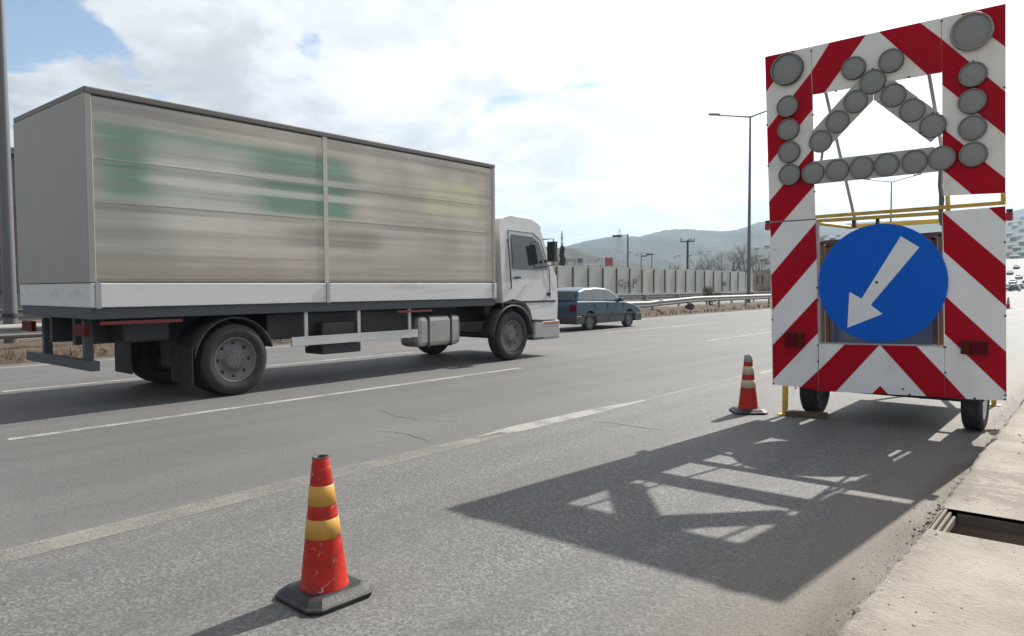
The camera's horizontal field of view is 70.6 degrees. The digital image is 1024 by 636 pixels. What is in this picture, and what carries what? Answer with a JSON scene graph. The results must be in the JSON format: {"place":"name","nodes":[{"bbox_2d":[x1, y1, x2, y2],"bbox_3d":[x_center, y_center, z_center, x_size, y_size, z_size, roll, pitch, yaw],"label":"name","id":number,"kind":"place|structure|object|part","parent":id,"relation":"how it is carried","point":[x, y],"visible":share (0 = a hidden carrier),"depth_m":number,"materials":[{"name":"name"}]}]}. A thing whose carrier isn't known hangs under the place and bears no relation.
{"place":"outdoors","nodes":[
{"label":"outdoors","id":0,"kind":"place"},
{"bbox_2d":[0,147,26,308],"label":"industrial shed","id":1,"kind":"structure","parent":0,"point":[19,306],"depth_m":42.63,"materials":[{"name":"grey metal"}]},
{"bbox_2d":[0,263,17,293],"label":"window","id":2,"kind":"structure","parent":1,"relation":"in","point":[0,263],"depth_m":42.17,"materials":[{"name":"grey glass"}]},
{"bbox_2d":[0,290,1008,364],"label":"median ground","id":3,"kind":"structure","parent":0,"point":[23,345],"depth_m":16.26,"materials":[{"name":"brown plant"}]},
{"bbox_2d":[0,0,18,343],"bbox_3d":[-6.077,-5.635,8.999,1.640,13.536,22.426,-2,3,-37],"label":"street lamp","id":4,"kind":"object","parent":3,"relation":"on","point":[10,314],"visible":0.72,"depth_m":15.72,"materials":[{"name":"metal"}]},
{"bbox_2d":[0,294,770,338],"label":"guard rail","id":5,"kind":"object","parent":3,"relation":"on","point":[11,331],"visible":0.16,"depth_m":36.41,"materials":[{"name":"grey metal"}]},
{"bbox_2d":[0,291,770,322],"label":"guard rail","id":6,"kind":"object","parent":3,"relation":"on","point":[645,297],"visible":0.09,"depth_m":41.88,"materials":[{"name":"grey metal"}]},
{"bbox_2d":[685,303,693,309],"bbox_3d":[9.633,-0.584,39.087,0.662,0.481,0.542,-1,3,-13],"label":"shrub","id":7,"kind":"object","parent":3,"relation":"on","point":[690,306],"visible":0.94,"depth_m":38.96,"materials":[{"name":"green plant"}]},
{"bbox_2d":[702,286,720,304],"bbox_3d":[12.113,-1.325,44.127,1.584,1.299,1.158,2,3,40],"label":"shrub","id":8,"kind":"object","parent":3,"relation":"on","point":[707,292],"visible":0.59,"depth_m":43.96,"materials":[{"name":"green plant"}]},
{"bbox_2d":[708,110,766,302],"bbox_3d":[16.127,-7.496,49.124,5.900,13.536,0.320,2,3,40],"label":"street lamp","id":9,"kind":"object","parent":3,"relation":"on","point":[748,236],"visible":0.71,"depth_m":49.10,"materials":[{"name":"metal"}]},
{"bbox_2d":[863,173,921,221],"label":"street lamp","id":10,"kind":"object","parent":3,"relation":"on","point":[891,189],"visible":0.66,"depth_m":80.22,"materials":[{"name":"metal"}]},
{"bbox_2d":[0,289,1023,635],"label":"road","id":11,"kind":"structure","parent":0,"point":[712,515],"depth_m":5.37,"materials":[{"name":"grey asphalt"}]},
{"bbox_2d":[2,352,409,391],"bbox_3d":[-4.869,0.928,13.614,0.130,0.001,8.001,2,3,40],"label":"road marking","id":12,"kind":"object","parent":11,"relation":"on","point":[141,378],"visible":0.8,"depth_m":11.89,"materials":[{"name":"paint"}]},
{"bbox_2d":[8,434,494,558],"bbox_3d":[-3.773,1.388,2.951,0.270,0.001,11.601,2,3,39],"label":"road marking","id":13,"kind":"object","parent":11,"relation":"on","point":[73,534],"visible":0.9,"depth_m":4.48,"materials":[{"name":"paint"}]},
{"bbox_2d":[8,368,519,439],"bbox_3d":[-2.432,1.063,10.246,0.120,0.001,8.001,2,3,40],"label":"road marking","id":14,"kind":"object","parent":11,"relation":"on","point":[260,403],"visible":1,"depth_m":9.39,"materials":[{"name":"paint"}]},
{"bbox_2d":[13,86,559,394],"bbox_3d":[-2.821,-0.990,12.915,2.820,3.880,9.550,2,3,40],"label":"cargo truck","id":15,"kind":"object","parent":11,"relation":"on","point":[166,242],"visible":1,"depth_m":10.21,"materials":[{"name":"paint"}]},
{"bbox_2d":[275,454,373,615],"bbox_3d":[-0.920,1.010,3.516,0.380,0.684,0.380,1,3,43],"label":"traffic cone","id":16,"kind":"object","parent":11,"relation":"on","point":[326,583],"visible":1,"depth_m":3.45,"materials":[{"name":"red plastic"},{"name":"black rubber"},{"name":"reflective yellow bands"}]},
{"bbox_2d":[2,291,1009,367],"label":"road marking","id":17,"kind":"object","parent":11,"relation":"on","point":[287,346],"visible":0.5,"depth_m":18.10,"materials":[{"name":"paint"}]},
{"bbox_2d":[474,400,646,437],"bbox_3d":[0.669,1.131,8.323,0.250,0.001,3.153,2,3,41],"label":"road marking","id":18,"kind":"object","parent":11,"relation":"on","point":[516,428],"visible":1,"depth_m":8.07,"materials":[{"name":"paint"}]},
{"bbox_2d":[557,287,640,329],"bbox_3d":[2.817,-0.376,25.969,1.920,1.460,4.280,2,3,40],"label":"car","id":19,"kind":"object","parent":11,"relation":"on","point":[587,308],"visible":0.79,"depth_m":24.70,"materials":[{"name":"blue metal"}]},
{"bbox_3d":[1.624,-0.749,24.520,1.378,0.284,0.260,2,3,40],"label":"rear window","id":20,"kind":"part","parent":19,"relation":"part of","materials":[{"name":"grey glass"}]},
{"bbox_3d":[2.512,-0.755,24.473,0.132,0.350,0.660,2,3,40],"label":"side window","id":21,"kind":"part","parent":19,"relation":"part of","materials":[{"name":"grey glass"}]},
{"bbox_3d":[2.995,-0.795,25.058,0.141,0.375,0.700,2,3,40],"label":"side window","id":22,"kind":"part","parent":19,"relation":"part of","materials":[{"name":"grey glass"}]},
{"bbox_3d":[3.558,-0.827,25.734,0.141,0.375,0.900,2,3,40],"label":"side window","id":23,"kind":"part","parent":19,"relation":"part of","materials":[{"name":"grey glass"}]},
{"bbox_2d":[607,323,705,332],"bbox_3d":[5.497,0.334,26.049,0.130,0.001,8.001,2,3,40],"label":"road marking","id":24,"kind":"object","parent":11,"relation":"on","point":[653,328],"visible":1,"depth_m":25.34,"materials":[{"name":"paint"}]},
{"bbox_2d":[706,332,768,340],"bbox_3d":[7.859,0.470,22.653,0.120,0.001,8.001,2,3,40],"label":"road marking","id":25,"kind":"object","parent":11,"relation":"on","point":[739,336],"visible":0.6,"depth_m":21.36,"materials":[{"name":"paint"}]},
{"bbox_2d":[729,354,767,414],"bbox_3d":[2.788,0.772,8.536,0.380,0.685,0.380,-1,2,2],"label":"traffic cone","id":26,"kind":"object","parent":11,"relation":"on","point":[748,403],"visible":1,"depth_m":8.47,"materials":[{"name":"plastic"}]},
{"bbox_2d":[786,410,827,418],"bbox_3d":[3.357,1.095,8.236,0.440,0.059,0.100,1,3,26],"label":"timber chock","id":27,"kind":"object","parent":11,"relation":"on","point":[809,414],"visible":1,"depth_m":8.20,"materials":[{"name":"brown wood"}]},
{"bbox_2d":[660,307,1018,396],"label":"road marking","id":28,"kind":"object","parent":11,"relation":"on","point":[705,385],"visible":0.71,"depth_m":10.32,"materials":[{"name":"paint"}]},
{"bbox_2d":[765,4,1012,429],"bbox_3d":[5.105,-0.992,9.138,2.378,4.134,4.168,2,3,40],"label":"arrow board trailer","id":29,"kind":"object","parent":11,"relation":"on","point":[898,308],"visible":1,"depth_m":7.47,"materials":[{"name":"grey metal"}]},
{"bbox_2d":[760,394,1023,635],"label":"gravel","id":30,"kind":"structure","parent":11,"relation":"on","point":[993,431],"depth_m":4.65,"materials":[{"name":"grey gravel"}]},
{"bbox_2d":[1006,297,1011,308],"bbox_3d":[30.116,-0.907,43.898,0.380,0.685,0.380,0,3,17],"label":"traffic cone","id":31,"kind":"object","parent":11,"relation":"on","point":[1008,304],"visible":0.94,"depth_m":43.83,"materials":[{"name":"plastic"}]},
{"bbox_2d":[1008,284,1020,290],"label":"car","id":32,"kind":"object","parent":11,"relation":"on","point":[1014,287],"visible":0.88,"depth_m":145.32,"materials":[{"name":"grey metal"}]},
{"bbox_2d":[0,259,1023,339],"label":"road","id":33,"kind":"structure","parent":0,"point":[1010,263],"depth_m":227.18,"materials":[{"name":"grey asphalt"}]},
{"bbox_2d":[1008,279,1017,283],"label":"car","id":34,"kind":"object","parent":33,"relation":"on","point":[1013,281],"visible":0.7,"depth_m":200.83,"materials":[{"name":"silver metal"}]},
{"bbox_2d":[1015,274,1022,278],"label":"car","id":35,"kind":"object","parent":33,"relation":"on","point":[1019,276],"visible":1,"depth_m":222.25,"materials":[{"name":"silver metal"}]},
{"bbox_2d":[0,289,1023,523],"bbox_3d":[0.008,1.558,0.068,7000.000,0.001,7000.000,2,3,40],"label":"ground","id":36,"kind":"structure","parent":0,"point":[954,512],"depth_m":4.88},
{"bbox_2d":[559,245,565,265],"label":"dark tree","id":37,"kind":"object","parent":36,"relation":"on","point":[562,257],"visible":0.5,"depth_m":78.37,"materials":[{"name":"green plant"}]},
{"bbox_2d":[566,258,576,265],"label":"billboard","id":38,"kind":"object","parent":36,"relation":"on","point":[574,260],"visible":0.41,"depth_m":189.50},
{"bbox_2d":[577,258,582,265],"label":"billboard","id":39,"kind":"object","parent":36,"relation":"on","point":[579,260],"visible":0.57,"depth_m":185.47},
{"bbox_2d":[583,257,604,266],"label":"billboard","id":40,"kind":"object","parent":36,"relation":"on","point":[588,261],"visible":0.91,"depth_m":177.86},
{"bbox_2d":[605,258,612,266],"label":"billboard","id":41,"kind":"object","parent":36,"relation":"on","point":[608,261],"visible":0.57,"depth_m":172.85},
{"bbox_2d":[615,229,623,260],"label":"pylon","id":42,"kind":"object","parent":36,"relation":"on","point":[619,248],"visible":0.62,"depth_m":496.39,"materials":[{"name":"grey metal"}]},
{"bbox_2d":[612,234,628,267],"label":"street lamp","id":43,"kind":"object","parent":36,"relation":"on","point":[627,235],"visible":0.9,"depth_m":108.71,"materials":[{"name":"metal"}]},
{"bbox_2d":[552,265,753,301],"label":"noise barrier","id":44,"kind":"object","parent":36,"relation":"on","point":[626,281],"visible":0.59,"depth_m":72.39,"materials":[{"name":"concrete"}]},
{"bbox_2d":[680,238,694,269],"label":"utility pole","id":45,"kind":"object","parent":36,"relation":"on","point":[687,257],"visible":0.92,"depth_m":107.85,"materials":[{"name":"metal"}]},
{"bbox_2d":[691,254,715,269],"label":"bare tree","id":46,"kind":"object","parent":36,"relation":"on","point":[702,264],"visible":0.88,"depth_m":180.29,"materials":[{"name":"brown plant"}]},
{"bbox_2d":[699,248,728,270],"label":"bare tree","id":47,"kind":"object","parent":36,"relation":"on","point":[709,261],"visible":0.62,"depth_m":195.76,"materials":[{"name":"brown plant"}]},
{"bbox_2d":[707,251,724,270],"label":"bare tree","id":48,"kind":"object","parent":36,"relation":"on","point":[719,265],"visible":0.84,"depth_m":171.09,"materials":[{"name":"brown plant"}]},
{"bbox_2d":[725,249,745,270],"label":"bare tree","id":49,"kind":"object","parent":36,"relation":"on","point":[733,267],"visible":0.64,"depth_m":180.67,"materials":[{"name":"brown plant"}]},
{"bbox_2d":[730,244,756,285],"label":"bare tree","id":50,"kind":"object","parent":36,"relation":"on","point":[742,257],"visible":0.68,"depth_m":173.51,"materials":[{"name":"brown plant"}]},
{"bbox_2d":[730,247,759,274],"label":"bare tree","id":51,"kind":"object","parent":36,"relation":"on","point":[738,261],"visible":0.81,"depth_m":163.52,"materials":[{"name":"brown plant"}]},
{"bbox_2d":[744,248,769,268],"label":"bare tree","id":52,"kind":"object","parent":36,"relation":"on","point":[752,258],"visible":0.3,"depth_m":176.20,"materials":[{"name":"brown plant"}]},
{"bbox_2d":[751,252,768,269],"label":"bare tree","id":53,"kind":"object","parent":36,"relation":"on","point":[758,262],"visible":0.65,"depth_m":165.21,"materials":[{"name":"brown plant"}]},
{"bbox_2d":[4,0,1023,247],"label":"sky","id":54,"kind":"structure","parent":0,"point":[592,118],"materials":[{"name":"white"}]},
{"bbox_2d":[752,264,770,291],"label":"peach building","id":55,"kind":"structure","parent":0,"point":[762,278],"depth_m":104.97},
{"bbox_2d":[546,208,1023,289],"bbox_3d":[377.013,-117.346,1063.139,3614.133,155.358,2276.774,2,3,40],"label":"hills","id":56,"kind":"structure","parent":0,"point":[668,245],"depth_m":922.47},
{"bbox_2d":[1006,251,1012,256],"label":"house","id":57,"kind":"structure","parent":56,"relation":"on","point":[1008,253],"depth_m":345.53,"materials":[{"name":"concrete"}]},
{"bbox_2d":[1010,236,1017,241],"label":"house","id":58,"kind":"structure","parent":56,"relation":"on","point":[1013,238],"depth_m":458.53,"materials":[{"name":"concrete"}]},
{"bbox_2d":[1009,254,1019,258],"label":"house","id":59,"kind":"structure","parent":56,"relation":"on","point":[1014,256],"depth_m":323.91,"materials":[{"name":"white concrete"}]},
{"bbox_2d":[1012,246,1021,250],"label":"house","id":60,"kind":"structure","parent":56,"relation":"on","point":[1016,248],"depth_m":380.19,"materials":[{"name":"white concrete"}]},
{"bbox_2d":[1017,251,1023,256],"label":"house","id":61,"kind":"structure","parent":56,"relation":"on","point":[1021,253],"depth_m":336.90,"materials":[{"name":"white concrete"}]},
{"bbox_2d":[837,400,1023,635],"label":"sidewalk","id":62,"kind":"structure","parent":0,"point":[979,581],"depth_m":3.53,"materials":[{"name":"concrete"}]},
{"bbox_2d":[930,509,1023,545],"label":"drain pit","id":63,"kind":"object","parent":62,"relation":"in","point":[987,529],"visible":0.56,"depth_m":4.44,"materials":[{"name":"concrete"}]}
]}

